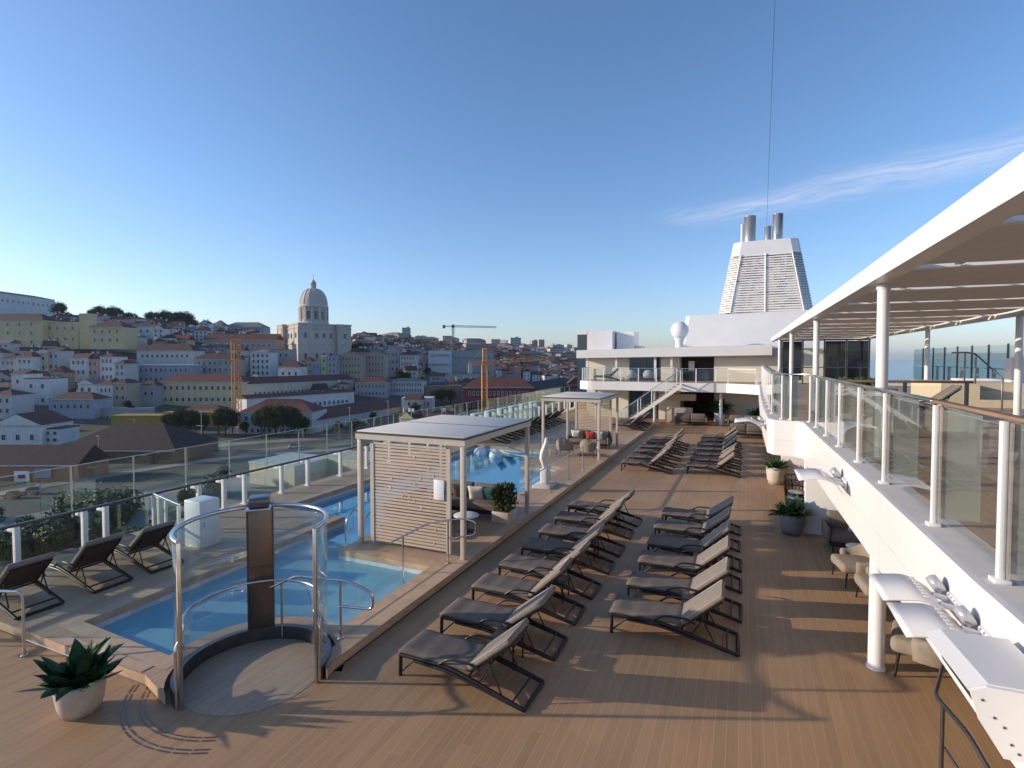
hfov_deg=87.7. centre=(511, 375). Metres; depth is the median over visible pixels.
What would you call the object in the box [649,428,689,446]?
sun lounger
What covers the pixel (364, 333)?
house
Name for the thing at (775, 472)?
potted plant
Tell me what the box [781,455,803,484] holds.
partition wall
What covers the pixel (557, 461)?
handrail
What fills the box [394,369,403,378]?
tree
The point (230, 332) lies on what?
house
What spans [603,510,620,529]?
side table
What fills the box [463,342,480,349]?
distant building
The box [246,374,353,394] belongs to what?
building
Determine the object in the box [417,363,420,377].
house
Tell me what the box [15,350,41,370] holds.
house
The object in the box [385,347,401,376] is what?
house
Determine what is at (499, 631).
side table
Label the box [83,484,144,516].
tree
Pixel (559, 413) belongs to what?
sun lounger
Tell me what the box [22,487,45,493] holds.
parked car
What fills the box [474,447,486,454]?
float ball
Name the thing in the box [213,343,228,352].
house
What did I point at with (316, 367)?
house
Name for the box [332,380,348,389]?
house
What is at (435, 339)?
distant building
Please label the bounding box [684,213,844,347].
funnel
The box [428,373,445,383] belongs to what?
house
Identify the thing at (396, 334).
distant building
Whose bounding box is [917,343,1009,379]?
wind wall
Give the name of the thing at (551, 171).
sky
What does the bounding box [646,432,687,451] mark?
sun lounger
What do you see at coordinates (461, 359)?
office block
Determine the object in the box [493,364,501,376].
house
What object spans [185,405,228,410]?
pavilion
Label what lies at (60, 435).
house
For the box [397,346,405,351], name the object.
house
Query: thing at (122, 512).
tree
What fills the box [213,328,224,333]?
house
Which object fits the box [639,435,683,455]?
sun lounger
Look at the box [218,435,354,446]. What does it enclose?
tram bed
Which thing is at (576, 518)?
sun lounger
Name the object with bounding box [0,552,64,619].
sun lounger
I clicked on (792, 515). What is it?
potted plant
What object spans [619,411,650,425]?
sun lounger
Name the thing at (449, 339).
distant building
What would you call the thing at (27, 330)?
building
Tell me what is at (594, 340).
lift tower
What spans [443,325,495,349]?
tower crane
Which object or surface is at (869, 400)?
grass planter
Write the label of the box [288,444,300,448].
parked car
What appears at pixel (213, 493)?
tree
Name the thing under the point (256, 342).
building
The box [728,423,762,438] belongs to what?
sofa
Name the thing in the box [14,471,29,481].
sign board
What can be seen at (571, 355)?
distant building
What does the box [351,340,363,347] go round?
house
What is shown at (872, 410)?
round table
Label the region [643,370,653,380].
armchair
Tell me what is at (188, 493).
tree
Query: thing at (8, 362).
house
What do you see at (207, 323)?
house
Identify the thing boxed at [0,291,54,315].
monastery
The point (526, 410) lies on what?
portal frame
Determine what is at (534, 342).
distant building
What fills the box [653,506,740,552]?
sun lounger
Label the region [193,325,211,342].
house
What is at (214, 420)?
tree
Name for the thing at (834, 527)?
armchair
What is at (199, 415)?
tree
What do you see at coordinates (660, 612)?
sun lounger
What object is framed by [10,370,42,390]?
house
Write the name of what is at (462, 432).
cabana
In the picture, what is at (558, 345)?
distant building
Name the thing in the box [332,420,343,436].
tree
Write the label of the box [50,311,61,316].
house
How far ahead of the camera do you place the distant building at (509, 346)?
735.70 m
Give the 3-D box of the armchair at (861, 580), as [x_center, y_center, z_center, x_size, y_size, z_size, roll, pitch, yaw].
[6.741,3.710,9.572,0.890,0.986,0.959,1,2,18]
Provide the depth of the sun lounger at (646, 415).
35.48 m
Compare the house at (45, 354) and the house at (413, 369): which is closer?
the house at (45, 354)
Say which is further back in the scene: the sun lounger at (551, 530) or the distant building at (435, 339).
the distant building at (435, 339)
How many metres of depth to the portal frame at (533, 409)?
37.40 m
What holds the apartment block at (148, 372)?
on the ground at (145, 481)
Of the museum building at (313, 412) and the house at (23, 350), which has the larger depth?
the house at (23, 350)
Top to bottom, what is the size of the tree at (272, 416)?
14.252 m
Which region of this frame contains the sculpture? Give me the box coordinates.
[532,438,556,489]
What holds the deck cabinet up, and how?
on the pool terrace
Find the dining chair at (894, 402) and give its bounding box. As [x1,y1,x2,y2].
[873,388,902,428]
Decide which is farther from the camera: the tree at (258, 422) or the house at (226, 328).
the house at (226, 328)
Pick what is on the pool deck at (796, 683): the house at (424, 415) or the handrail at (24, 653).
the handrail at (24, 653)
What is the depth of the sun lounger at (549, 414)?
34.08 m
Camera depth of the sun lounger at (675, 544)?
11.79 m
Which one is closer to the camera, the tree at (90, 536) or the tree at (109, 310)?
the tree at (90, 536)
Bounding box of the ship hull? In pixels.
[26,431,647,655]
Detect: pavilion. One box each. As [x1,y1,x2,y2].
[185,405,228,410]
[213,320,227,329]
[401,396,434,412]
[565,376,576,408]
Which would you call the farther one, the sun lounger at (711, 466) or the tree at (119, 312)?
the tree at (119, 312)
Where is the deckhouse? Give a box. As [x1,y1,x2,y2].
[576,344,910,424]
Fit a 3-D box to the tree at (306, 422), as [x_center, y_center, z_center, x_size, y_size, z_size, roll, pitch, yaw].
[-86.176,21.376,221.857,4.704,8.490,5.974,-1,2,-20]
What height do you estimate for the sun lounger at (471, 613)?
0.864 m
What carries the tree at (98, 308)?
on the ground at (145, 481)
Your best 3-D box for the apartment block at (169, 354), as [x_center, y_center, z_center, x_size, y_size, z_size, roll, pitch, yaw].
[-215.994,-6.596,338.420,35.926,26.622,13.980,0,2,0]
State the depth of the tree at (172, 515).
92.53 m
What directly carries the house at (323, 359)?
on the ground at (145, 481)
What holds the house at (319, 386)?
on the ground at (145, 481)
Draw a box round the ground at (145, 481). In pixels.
[0,338,532,639]
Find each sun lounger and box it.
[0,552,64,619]
[48,532,132,593]
[114,520,183,573]
[398,618,544,712]
[439,585,567,661]
[471,557,585,625]
[491,435,511,443]
[498,540,601,599]
[501,432,520,439]
[510,429,524,436]
[519,418,536,433]
[520,523,614,574]
[530,416,541,431]
[532,414,549,428]
[533,410,562,424]
[538,510,625,556]
[539,412,555,426]
[540,409,565,422]
[554,497,634,539]
[567,489,642,526]
[593,368,621,380]
[609,580,739,656]
[612,415,644,430]
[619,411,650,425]
[619,413,648,428]
[621,449,672,474]
[626,557,742,622]
[628,445,677,467]
[634,439,680,461]
[638,536,741,593]
[639,412,650,423]
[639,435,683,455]
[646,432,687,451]
[646,519,742,572]
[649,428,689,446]
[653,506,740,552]
[661,496,740,535]
[686,452,740,477]
[690,446,740,470]
[693,443,741,464]
[696,436,742,458]
[697,433,741,453]
[700,430,742,448]
[701,427,740,444]
[899,384,972,420]
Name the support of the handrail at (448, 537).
on the pool basin
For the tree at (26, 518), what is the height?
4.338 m
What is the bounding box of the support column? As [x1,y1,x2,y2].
[866,557,885,671]
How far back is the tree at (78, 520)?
95.09 m
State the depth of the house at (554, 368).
528.21 m
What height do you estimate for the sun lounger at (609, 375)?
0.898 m
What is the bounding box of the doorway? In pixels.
[680,356,713,417]
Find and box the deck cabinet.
[184,495,219,548]
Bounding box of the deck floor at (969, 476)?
[774,384,1023,568]
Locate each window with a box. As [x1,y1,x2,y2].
[629,357,660,379]
[629,390,658,418]
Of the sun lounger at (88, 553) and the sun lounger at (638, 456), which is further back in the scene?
the sun lounger at (638, 456)
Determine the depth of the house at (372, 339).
483.49 m
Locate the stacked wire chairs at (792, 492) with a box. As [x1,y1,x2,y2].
[784,474,804,506]
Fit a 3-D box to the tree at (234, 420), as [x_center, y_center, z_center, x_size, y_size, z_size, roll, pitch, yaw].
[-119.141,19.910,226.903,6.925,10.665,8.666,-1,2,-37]
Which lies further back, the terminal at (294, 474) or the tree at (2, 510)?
the terminal at (294, 474)
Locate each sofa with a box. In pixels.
[381,488,445,532]
[429,480,502,514]
[567,429,611,447]
[675,413,707,425]
[728,415,758,424]
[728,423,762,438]
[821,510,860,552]
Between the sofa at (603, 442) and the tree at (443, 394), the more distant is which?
the tree at (443, 394)
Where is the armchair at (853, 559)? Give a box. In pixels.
[831,543,869,588]
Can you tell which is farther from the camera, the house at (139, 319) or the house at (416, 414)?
the house at (139, 319)
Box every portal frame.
[470,412,483,416]
[484,409,496,416]
[497,407,508,417]
[508,405,518,417]
[519,403,528,418]
[528,401,537,418]
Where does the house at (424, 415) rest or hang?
on the ground at (145, 481)
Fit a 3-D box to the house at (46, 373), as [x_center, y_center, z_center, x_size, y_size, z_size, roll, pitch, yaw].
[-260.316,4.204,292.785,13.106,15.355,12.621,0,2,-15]
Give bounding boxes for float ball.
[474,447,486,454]
[489,449,501,457]
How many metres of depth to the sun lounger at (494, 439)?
27.40 m
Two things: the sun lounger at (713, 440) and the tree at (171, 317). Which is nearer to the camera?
the sun lounger at (713, 440)
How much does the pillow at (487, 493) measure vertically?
0.417 m
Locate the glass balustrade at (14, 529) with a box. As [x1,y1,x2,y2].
[0,401,577,562]
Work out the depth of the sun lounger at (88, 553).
10.31 m
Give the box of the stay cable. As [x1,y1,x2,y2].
[766,9,774,231]
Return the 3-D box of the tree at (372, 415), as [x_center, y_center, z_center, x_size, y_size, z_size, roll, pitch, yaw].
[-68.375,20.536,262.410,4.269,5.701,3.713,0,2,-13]
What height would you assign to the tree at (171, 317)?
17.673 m
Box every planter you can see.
[491,480,517,523]
[830,375,874,415]
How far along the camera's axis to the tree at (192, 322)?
461.45 m
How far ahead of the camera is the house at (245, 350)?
373.67 m
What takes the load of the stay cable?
attached to the funnel
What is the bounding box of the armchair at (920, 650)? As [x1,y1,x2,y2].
[890,619,946,676]
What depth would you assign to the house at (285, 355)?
361.82 m
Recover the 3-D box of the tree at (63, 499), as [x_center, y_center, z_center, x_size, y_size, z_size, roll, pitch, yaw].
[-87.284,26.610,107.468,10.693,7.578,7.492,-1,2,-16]
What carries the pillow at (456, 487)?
on the sofa at (482, 506)
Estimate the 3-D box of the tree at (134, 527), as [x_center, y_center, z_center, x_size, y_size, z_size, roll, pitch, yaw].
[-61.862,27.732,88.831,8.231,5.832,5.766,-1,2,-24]
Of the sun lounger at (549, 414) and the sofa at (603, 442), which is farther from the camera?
the sun lounger at (549, 414)
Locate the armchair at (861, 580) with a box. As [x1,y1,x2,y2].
[854,566,900,602]
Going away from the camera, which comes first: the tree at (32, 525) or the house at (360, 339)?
the tree at (32, 525)
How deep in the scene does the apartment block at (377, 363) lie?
362.03 m
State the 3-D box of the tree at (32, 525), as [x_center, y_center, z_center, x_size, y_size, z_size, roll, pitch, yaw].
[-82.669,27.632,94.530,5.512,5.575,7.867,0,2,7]
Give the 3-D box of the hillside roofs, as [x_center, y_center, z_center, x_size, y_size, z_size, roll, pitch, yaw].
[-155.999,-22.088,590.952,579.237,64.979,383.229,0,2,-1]
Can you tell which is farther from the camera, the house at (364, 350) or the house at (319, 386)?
the house at (364, 350)
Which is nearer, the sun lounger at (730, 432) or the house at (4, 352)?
the sun lounger at (730, 432)
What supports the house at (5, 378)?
on the ground at (145, 481)
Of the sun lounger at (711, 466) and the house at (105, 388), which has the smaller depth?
the sun lounger at (711, 466)
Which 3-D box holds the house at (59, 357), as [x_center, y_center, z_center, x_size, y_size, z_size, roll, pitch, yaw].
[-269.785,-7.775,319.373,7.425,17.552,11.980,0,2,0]
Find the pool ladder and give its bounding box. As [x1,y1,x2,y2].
[345,509,377,545]
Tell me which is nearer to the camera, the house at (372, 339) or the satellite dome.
the satellite dome
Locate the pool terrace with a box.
[0,419,653,704]
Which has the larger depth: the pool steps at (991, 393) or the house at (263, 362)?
the house at (263, 362)
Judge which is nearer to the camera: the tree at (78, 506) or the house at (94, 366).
the tree at (78, 506)
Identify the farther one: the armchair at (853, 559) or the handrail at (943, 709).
the armchair at (853, 559)
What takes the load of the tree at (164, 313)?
on the ground at (145, 481)
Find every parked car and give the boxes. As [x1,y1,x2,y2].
[1,491,26,498]
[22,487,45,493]
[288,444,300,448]
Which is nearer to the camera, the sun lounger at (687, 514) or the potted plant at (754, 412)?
the sun lounger at (687, 514)
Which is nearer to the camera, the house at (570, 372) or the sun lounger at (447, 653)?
the sun lounger at (447, 653)
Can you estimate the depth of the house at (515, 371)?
482.79 m
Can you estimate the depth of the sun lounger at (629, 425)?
32.23 m
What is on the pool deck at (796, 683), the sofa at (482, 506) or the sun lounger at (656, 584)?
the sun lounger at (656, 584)
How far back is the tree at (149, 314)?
463.10 m
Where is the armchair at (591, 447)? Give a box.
[580,439,596,457]
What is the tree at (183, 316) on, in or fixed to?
on the ground at (145, 481)
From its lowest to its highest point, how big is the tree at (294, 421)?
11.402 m
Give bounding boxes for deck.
[0,405,1015,767]
[759,383,1023,767]
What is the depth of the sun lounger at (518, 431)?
29.66 m
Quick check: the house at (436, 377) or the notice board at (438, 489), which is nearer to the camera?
the notice board at (438, 489)
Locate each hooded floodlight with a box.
[735,416,765,429]
[794,467,846,493]
[868,573,961,615]
[886,602,991,637]
[925,629,1023,762]
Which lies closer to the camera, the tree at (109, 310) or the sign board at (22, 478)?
the sign board at (22, 478)
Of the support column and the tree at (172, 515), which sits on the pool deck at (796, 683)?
the support column
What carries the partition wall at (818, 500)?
on the pool deck at (796, 683)
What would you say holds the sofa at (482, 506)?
on the pool terrace
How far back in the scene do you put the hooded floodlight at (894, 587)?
4.12 m
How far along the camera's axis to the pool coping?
9.45 m
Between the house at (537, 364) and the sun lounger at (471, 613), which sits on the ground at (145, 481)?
the house at (537, 364)
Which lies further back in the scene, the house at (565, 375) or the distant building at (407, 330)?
the distant building at (407, 330)
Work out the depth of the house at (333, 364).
342.04 m
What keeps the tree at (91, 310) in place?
on the ground at (145, 481)
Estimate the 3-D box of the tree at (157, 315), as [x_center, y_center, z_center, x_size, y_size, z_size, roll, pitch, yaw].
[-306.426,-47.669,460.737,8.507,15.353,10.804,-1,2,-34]
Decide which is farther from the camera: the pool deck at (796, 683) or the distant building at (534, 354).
the distant building at (534, 354)
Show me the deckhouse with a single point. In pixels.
(739, 391)
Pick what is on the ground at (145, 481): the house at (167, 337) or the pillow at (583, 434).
the house at (167, 337)
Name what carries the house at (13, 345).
on the ground at (145, 481)
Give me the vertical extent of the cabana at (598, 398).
2.669 m
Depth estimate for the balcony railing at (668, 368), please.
36.26 m
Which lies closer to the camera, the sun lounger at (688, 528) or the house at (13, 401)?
the sun lounger at (688, 528)
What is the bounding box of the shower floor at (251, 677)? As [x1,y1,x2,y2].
[119,639,313,753]
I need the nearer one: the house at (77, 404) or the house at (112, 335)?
the house at (77, 404)
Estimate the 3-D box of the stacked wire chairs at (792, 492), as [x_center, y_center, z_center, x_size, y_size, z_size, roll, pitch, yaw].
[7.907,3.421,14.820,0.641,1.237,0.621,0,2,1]
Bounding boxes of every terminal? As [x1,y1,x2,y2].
[248,452,327,487]
[320,450,396,476]
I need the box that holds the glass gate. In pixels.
[151,493,180,540]
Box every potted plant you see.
[17,635,127,720]
[705,399,733,423]
[747,408,759,415]
[762,455,791,484]
[767,494,816,536]
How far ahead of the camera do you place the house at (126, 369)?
298.19 m
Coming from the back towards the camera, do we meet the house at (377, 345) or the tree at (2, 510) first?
the house at (377, 345)
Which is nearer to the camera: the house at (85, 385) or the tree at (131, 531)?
the tree at (131, 531)
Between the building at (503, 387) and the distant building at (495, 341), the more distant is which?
the distant building at (495, 341)
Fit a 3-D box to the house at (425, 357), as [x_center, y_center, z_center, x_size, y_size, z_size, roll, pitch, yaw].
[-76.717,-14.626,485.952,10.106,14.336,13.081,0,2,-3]
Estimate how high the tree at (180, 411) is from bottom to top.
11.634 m
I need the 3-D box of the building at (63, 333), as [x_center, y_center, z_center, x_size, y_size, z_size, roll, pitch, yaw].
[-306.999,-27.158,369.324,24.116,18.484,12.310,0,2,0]
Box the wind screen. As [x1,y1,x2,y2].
[0,386,569,516]
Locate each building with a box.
[0,314,62,346]
[48,322,79,348]
[101,407,154,417]
[111,414,171,425]
[158,374,250,408]
[202,332,283,355]
[226,322,269,333]
[236,389,354,412]
[239,399,326,433]
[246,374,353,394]
[315,401,401,431]
[381,332,407,337]
[402,327,410,334]
[413,335,423,340]
[424,337,438,342]
[443,337,458,342]
[445,375,478,381]
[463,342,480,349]
[463,377,533,417]
[464,338,484,344]
[491,339,499,344]
[503,344,516,348]
[509,337,520,345]
[516,351,542,359]
[517,347,531,350]
[528,377,569,414]
[529,340,537,345]
[538,339,543,346]
[538,351,551,356]
[547,347,559,353]
[550,344,563,349]
[556,352,576,359]
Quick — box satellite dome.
[671,322,688,346]
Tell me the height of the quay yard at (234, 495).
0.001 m
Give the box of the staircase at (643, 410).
[622,369,682,418]
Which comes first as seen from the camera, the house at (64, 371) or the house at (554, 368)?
the house at (64, 371)
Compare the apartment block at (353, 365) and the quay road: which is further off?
the apartment block at (353, 365)
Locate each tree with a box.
[0,504,5,516]
[0,530,11,539]
[0,535,25,560]
[11,515,34,531]
[20,525,55,552]
[21,537,45,557]
[22,515,51,532]
[34,503,109,540]
[37,518,78,554]
[48,301,66,313]
[48,488,104,515]
[57,502,101,537]
[57,503,86,519]
[65,494,119,518]
[76,523,123,547]
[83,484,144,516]
[87,308,98,312]
[91,529,116,540]
[92,304,104,311]
[94,518,119,534]
[99,307,113,315]
[104,496,137,525]
[107,305,119,314]
[111,308,125,315]
[114,528,140,533]
[119,524,148,532]
[122,399,131,406]
[143,310,152,318]
[145,506,183,525]
[152,312,161,317]
[158,309,170,321]
[159,412,172,424]
[163,312,178,321]
[166,412,181,426]
[173,407,187,427]
[176,487,195,506]
[179,311,195,322]
[180,409,199,429]
[187,318,199,325]
[190,409,204,431]
[194,413,209,433]
[195,489,221,505]
[199,471,228,494]
[211,407,221,433]
[214,406,235,435]
[217,464,232,479]
[227,410,239,433]
[238,420,248,434]
[251,408,263,436]
[254,403,277,437]
[267,404,286,436]
[270,403,292,437]
[285,405,303,436]
[287,411,304,436]
[302,416,310,435]
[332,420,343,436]
[347,418,359,434]
[369,412,376,421]
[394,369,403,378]
[400,372,411,377]
[410,403,420,410]
[423,367,431,377]
[429,389,439,398]
[438,388,448,404]
[445,388,456,404]
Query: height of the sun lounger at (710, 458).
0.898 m
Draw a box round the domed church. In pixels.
[276,278,351,362]
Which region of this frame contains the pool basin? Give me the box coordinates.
[94,447,576,685]
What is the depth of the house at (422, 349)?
497.77 m
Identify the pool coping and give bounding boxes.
[54,424,653,671]
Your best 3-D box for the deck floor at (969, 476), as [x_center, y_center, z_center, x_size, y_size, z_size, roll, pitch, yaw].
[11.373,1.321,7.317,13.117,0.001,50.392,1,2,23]
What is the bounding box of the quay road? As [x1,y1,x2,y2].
[0,439,394,485]
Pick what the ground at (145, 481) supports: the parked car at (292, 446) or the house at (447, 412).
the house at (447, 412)
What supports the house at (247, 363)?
on the ground at (145, 481)
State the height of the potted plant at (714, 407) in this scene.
1.870 m
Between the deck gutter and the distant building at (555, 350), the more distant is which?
the distant building at (555, 350)
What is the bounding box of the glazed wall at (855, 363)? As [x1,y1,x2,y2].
[781,338,870,383]
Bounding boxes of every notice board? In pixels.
[434,480,443,500]
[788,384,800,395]
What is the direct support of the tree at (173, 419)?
on the ground at (145, 481)
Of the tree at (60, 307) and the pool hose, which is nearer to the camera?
the pool hose
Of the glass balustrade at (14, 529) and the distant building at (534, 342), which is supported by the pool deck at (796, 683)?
the glass balustrade at (14, 529)
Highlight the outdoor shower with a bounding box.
[169,493,330,709]
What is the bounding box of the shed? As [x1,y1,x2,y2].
[0,445,110,481]
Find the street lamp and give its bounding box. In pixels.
[37,484,41,513]
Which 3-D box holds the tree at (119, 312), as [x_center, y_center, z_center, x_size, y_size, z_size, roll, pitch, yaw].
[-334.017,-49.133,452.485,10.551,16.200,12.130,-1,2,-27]
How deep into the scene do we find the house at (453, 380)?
374.41 m
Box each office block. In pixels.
[428,350,451,374]
[452,350,492,376]
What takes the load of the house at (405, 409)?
on the ground at (145, 481)
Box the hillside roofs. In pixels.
[124,319,576,380]
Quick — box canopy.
[771,152,1023,457]
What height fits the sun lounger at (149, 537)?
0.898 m
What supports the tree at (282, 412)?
on the ground at (145, 481)
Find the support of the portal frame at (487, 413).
on the pool terrace
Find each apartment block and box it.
[136,344,204,363]
[138,364,202,382]
[193,351,245,376]
[338,352,366,387]
[365,351,388,379]
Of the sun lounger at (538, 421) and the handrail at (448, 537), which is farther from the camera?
the sun lounger at (538, 421)
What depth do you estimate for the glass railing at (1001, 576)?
4.91 m
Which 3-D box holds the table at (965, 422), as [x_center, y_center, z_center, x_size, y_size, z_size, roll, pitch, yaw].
[7.646,0.661,10.392,2.308,1.125,0.160,0,2,11]
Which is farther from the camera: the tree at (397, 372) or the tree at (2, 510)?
the tree at (397, 372)
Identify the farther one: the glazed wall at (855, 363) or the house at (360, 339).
the house at (360, 339)
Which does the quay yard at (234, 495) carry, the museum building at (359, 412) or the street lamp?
the street lamp
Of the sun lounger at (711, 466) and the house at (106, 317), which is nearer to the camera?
the sun lounger at (711, 466)
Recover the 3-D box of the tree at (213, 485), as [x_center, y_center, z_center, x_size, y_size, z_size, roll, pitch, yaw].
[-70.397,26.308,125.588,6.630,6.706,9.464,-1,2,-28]
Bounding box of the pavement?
[0,442,407,494]
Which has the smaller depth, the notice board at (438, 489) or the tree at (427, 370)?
the notice board at (438, 489)
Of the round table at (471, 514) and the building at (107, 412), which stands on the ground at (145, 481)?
the building at (107, 412)
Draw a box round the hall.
[66,423,219,463]
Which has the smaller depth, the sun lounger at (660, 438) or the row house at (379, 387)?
the sun lounger at (660, 438)
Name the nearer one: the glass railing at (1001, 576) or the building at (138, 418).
the glass railing at (1001, 576)
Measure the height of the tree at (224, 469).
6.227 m
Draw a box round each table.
[453,511,478,533]
[487,627,524,670]
[547,572,569,603]
[579,537,599,560]
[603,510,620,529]
[681,593,707,618]
[693,549,714,571]
[842,380,973,439]
[846,543,858,547]
[856,408,897,434]
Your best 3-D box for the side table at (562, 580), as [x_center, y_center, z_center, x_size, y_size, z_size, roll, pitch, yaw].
[0.826,3.999,10.029,0.440,0.375,0.420,1,2,23]
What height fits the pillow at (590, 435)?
0.417 m
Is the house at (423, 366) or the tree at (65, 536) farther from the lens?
the house at (423, 366)
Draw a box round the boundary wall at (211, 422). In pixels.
[162,411,228,427]
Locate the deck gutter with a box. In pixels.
[760,383,1023,615]
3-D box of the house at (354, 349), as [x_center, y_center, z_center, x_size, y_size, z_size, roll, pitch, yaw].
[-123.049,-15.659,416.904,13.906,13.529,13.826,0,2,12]
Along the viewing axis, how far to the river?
1658.55 m
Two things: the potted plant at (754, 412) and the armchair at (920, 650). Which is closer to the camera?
the armchair at (920, 650)
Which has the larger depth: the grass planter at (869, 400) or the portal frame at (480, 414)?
the portal frame at (480, 414)
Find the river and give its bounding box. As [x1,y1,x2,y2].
[870,360,1004,383]
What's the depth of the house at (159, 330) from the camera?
388.06 m
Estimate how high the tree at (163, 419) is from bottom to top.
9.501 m
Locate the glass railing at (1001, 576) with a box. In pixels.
[761,365,1023,585]
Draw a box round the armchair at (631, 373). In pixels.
[626,370,636,380]
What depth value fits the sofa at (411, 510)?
13.54 m
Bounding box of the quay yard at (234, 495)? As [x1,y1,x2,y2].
[0,476,286,558]
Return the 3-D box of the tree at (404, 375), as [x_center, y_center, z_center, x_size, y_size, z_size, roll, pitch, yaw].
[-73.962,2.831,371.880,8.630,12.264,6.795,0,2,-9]
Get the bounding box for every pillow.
[452,484,468,496]
[468,486,483,498]
[482,487,493,499]
[571,430,580,437]
[580,431,589,437]
[585,431,595,438]
[594,431,602,438]
[602,432,610,440]
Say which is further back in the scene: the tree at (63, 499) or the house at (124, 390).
the house at (124, 390)
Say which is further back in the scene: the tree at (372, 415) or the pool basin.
the tree at (372, 415)
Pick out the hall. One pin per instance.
(121, 440)
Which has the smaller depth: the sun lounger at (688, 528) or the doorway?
the sun lounger at (688, 528)
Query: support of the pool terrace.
on the pool deck at (796, 683)
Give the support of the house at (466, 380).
on the ground at (145, 481)
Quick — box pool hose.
[500,450,534,456]
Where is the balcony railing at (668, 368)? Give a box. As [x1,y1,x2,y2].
[582,367,756,384]
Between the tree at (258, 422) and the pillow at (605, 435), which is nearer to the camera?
the pillow at (605, 435)
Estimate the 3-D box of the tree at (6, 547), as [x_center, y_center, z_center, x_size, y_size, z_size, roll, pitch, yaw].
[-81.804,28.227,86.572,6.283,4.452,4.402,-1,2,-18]
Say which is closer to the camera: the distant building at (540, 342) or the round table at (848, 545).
the round table at (848, 545)
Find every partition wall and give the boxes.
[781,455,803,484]
[804,463,837,535]
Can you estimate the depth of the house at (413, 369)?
376.76 m
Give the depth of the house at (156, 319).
439.83 m
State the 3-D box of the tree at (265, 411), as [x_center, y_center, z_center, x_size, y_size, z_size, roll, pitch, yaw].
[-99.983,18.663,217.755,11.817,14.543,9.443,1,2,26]
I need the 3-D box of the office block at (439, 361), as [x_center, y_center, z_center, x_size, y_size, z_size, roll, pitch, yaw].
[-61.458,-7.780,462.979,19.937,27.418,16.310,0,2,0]
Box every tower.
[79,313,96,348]
[577,331,644,408]
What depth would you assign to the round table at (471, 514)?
13.40 m
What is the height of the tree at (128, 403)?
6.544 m
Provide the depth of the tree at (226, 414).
219.49 m
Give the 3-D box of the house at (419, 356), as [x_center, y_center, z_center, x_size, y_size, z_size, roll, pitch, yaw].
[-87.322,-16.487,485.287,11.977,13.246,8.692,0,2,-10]
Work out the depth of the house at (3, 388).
256.35 m
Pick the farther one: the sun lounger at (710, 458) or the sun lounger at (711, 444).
the sun lounger at (711, 444)
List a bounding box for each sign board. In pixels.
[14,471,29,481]
[34,468,51,477]
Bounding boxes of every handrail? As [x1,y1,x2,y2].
[0,590,28,656]
[270,575,373,639]
[390,518,476,584]
[520,439,596,495]
[933,663,990,767]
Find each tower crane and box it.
[229,339,241,430]
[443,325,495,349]
[468,348,553,411]
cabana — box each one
[353,415,531,559]
[540,392,618,459]
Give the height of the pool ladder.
1.604 m
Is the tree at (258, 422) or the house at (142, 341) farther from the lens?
the house at (142, 341)
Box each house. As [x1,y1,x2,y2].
[0,339,21,353]
[0,348,12,357]
[0,353,21,371]
[0,368,12,388]
[0,387,8,391]
[0,389,34,420]
[0,410,73,444]
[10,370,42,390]
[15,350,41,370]
[19,345,42,353]
[23,377,67,405]
[36,350,50,371]
[37,369,50,376]
[41,339,60,349]
[46,425,79,444]
[47,348,73,371]
[47,389,112,419]
[49,366,74,389]
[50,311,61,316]
[52,316,70,319]
[62,313,78,319]
[69,352,94,381]
[76,378,106,392]
[88,321,136,349]
[88,353,104,378]
[94,379,116,406]
[97,314,111,320]
[99,353,127,379]
[111,314,125,321]
[112,379,141,406]
[113,360,138,380]
[115,335,147,352]
[131,316,148,320]
[131,323,168,338]
[135,320,153,323]
[140,380,163,406]
[147,317,163,320]
[151,324,169,340]
[153,336,165,343]
[160,335,177,342]
[165,338,179,343]
[170,321,185,325]
[171,324,184,333]
[171,330,182,335]
[175,333,194,344]
[185,325,195,336]
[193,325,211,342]
[193,344,212,351]
[198,319,212,330]
[212,326,227,331]
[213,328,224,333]
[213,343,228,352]
[224,331,238,333]
[226,344,249,356]
[238,353,248,371]
[249,349,277,376]
[271,349,296,365]
[278,360,307,375]
[301,357,314,374]
[310,383,329,390]
[312,360,320,374]
[320,355,326,374]
[327,355,339,374]
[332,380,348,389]
[349,346,361,351]
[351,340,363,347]
[352,336,364,341]
[354,377,390,397]
[355,346,370,353]
[356,331,370,334]
[363,346,376,351]
[364,337,377,342]
[372,341,383,348]
[378,339,385,348]
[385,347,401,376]
[390,378,426,396]
[394,342,409,348]
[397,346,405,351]
[398,406,411,416]
[398,408,421,421]
[400,350,417,375]
[403,364,417,377]
[404,394,424,413]
[409,347,419,351]
[413,350,421,362]
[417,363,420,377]
[419,362,425,376]
[420,347,427,354]
[420,413,447,418]
[422,351,427,363]
[425,382,462,403]
[428,345,438,349]
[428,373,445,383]
[443,408,455,414]
[446,377,458,382]
[459,376,471,382]
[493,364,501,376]
[506,366,522,377]
[524,365,536,376]
[530,362,540,370]
[547,365,559,370]
[558,373,569,378]
[561,370,573,375]
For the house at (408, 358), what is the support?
on the ground at (145, 481)
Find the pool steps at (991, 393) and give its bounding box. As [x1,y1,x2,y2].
[911,352,1023,409]
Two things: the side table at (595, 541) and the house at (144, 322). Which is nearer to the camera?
the side table at (595, 541)
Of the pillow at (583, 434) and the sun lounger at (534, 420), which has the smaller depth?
the pillow at (583, 434)
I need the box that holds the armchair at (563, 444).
[556,438,573,455]
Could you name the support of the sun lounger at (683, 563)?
on the pool deck at (796, 683)
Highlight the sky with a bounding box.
[0,0,1023,359]

